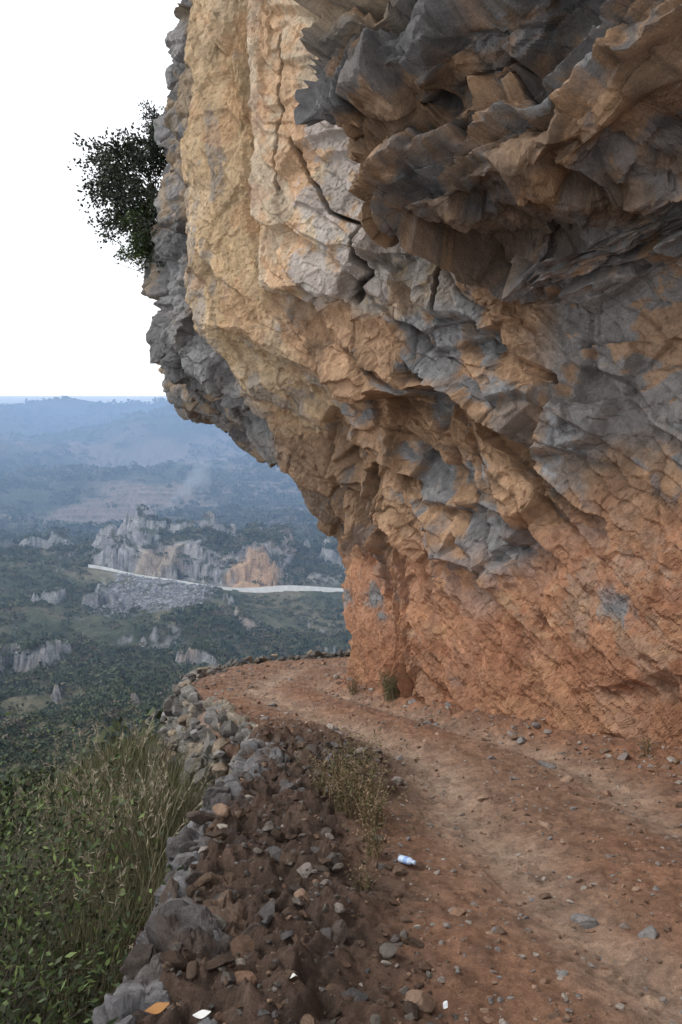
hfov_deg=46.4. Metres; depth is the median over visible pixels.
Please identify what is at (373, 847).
dry weed
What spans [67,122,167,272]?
cliff tree
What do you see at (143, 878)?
silver grass
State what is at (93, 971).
leafy shrub
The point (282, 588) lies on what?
mountain road
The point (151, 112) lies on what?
cliff bush
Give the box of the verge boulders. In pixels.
[116,735,352,1023]
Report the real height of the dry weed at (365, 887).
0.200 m
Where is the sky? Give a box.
[0,0,180,404]
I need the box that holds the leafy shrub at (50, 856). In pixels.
[0,712,149,1020]
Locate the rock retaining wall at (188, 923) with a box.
[91,649,350,1023]
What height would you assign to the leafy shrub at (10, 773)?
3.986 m
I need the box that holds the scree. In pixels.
[88,573,217,614]
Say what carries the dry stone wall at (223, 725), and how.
on the valley terrain at (164, 440)
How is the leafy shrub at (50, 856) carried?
on the valley terrain at (164, 440)
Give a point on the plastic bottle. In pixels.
(406, 860)
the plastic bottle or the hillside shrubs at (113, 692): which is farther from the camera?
the hillside shrubs at (113, 692)
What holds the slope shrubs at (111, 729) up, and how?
on the valley terrain at (164, 440)
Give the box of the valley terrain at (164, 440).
[0,398,350,970]
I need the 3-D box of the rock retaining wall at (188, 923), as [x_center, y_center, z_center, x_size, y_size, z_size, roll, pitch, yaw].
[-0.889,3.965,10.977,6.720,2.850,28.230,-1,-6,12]
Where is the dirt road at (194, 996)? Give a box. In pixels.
[132,656,681,1023]
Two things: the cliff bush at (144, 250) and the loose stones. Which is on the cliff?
the cliff bush at (144, 250)
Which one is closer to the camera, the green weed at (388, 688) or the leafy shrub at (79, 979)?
the leafy shrub at (79, 979)
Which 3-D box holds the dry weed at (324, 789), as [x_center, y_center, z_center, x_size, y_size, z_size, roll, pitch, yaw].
[-0.004,2.021,6.217,0.820,0.522,0.598,-4,-7,38]
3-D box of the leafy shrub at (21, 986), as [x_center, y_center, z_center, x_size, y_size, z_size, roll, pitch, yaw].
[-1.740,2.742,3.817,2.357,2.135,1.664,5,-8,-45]
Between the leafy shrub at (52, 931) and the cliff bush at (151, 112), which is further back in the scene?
the cliff bush at (151, 112)
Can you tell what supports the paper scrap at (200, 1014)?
on the dirt road at (194, 996)
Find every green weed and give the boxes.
[344,675,363,694]
[370,667,408,701]
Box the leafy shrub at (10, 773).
[0,710,49,893]
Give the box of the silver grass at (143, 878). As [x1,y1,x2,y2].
[0,703,224,1023]
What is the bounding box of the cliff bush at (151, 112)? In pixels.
[137,98,163,173]
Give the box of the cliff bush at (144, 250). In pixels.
[112,190,157,276]
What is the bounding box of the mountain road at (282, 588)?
[88,564,343,592]
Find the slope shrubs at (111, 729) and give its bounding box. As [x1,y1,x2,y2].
[0,705,163,841]
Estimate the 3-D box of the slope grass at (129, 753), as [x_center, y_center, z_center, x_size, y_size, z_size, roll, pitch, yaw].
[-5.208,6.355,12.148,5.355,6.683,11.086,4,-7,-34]
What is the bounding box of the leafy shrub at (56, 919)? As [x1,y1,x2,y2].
[0,790,127,1023]
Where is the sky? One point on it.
(81, 67)
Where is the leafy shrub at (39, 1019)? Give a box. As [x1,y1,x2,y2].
[0,821,116,1023]
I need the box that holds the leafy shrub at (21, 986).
[0,886,144,1023]
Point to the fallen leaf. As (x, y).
(157, 1008)
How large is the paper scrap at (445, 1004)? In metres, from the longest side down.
0.044 x 0.020 x 0.010 m
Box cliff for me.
[141,0,681,746]
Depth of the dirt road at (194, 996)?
4.72 m
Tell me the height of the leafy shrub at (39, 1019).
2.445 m
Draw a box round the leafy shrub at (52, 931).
[0,703,183,1023]
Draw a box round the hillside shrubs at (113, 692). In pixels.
[0,504,351,839]
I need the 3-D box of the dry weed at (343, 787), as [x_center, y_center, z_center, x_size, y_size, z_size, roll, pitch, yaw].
[0.073,1.932,5.901,0.868,0.682,0.721,-5,-7,40]
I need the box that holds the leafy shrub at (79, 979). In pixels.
[0,840,118,1023]
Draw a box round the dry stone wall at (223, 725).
[146,649,350,809]
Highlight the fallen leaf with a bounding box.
[145,1002,169,1013]
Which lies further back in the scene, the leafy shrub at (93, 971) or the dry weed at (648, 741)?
the dry weed at (648, 741)
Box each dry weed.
[288,738,364,800]
[294,725,418,820]
[341,819,394,859]
[342,859,380,891]
[348,763,429,831]
[635,733,656,754]
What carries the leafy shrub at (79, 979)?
on the valley terrain at (164, 440)
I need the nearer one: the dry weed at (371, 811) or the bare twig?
the dry weed at (371, 811)
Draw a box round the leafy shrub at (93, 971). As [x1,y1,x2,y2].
[0,748,137,1023]
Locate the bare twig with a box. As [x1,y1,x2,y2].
[87,238,145,282]
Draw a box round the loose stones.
[159,656,681,1023]
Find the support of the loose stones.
on the dirt road at (194, 996)
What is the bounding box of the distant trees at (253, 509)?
[0,395,325,546]
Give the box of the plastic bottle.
[398,855,415,864]
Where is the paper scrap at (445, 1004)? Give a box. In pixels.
[443,1001,447,1008]
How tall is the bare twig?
0.873 m
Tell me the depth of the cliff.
9.38 m
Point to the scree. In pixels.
(185, 594)
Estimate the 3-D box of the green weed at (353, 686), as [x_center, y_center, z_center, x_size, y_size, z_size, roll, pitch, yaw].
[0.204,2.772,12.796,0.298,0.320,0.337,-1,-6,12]
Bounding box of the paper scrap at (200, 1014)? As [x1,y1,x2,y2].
[193,1010,210,1018]
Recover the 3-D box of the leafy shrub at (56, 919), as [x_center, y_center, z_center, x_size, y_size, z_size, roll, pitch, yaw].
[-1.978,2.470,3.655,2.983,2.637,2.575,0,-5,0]
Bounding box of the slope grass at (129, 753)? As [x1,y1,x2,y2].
[25,708,214,963]
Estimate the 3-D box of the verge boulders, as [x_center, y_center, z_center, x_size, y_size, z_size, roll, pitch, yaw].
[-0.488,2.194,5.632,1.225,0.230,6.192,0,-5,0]

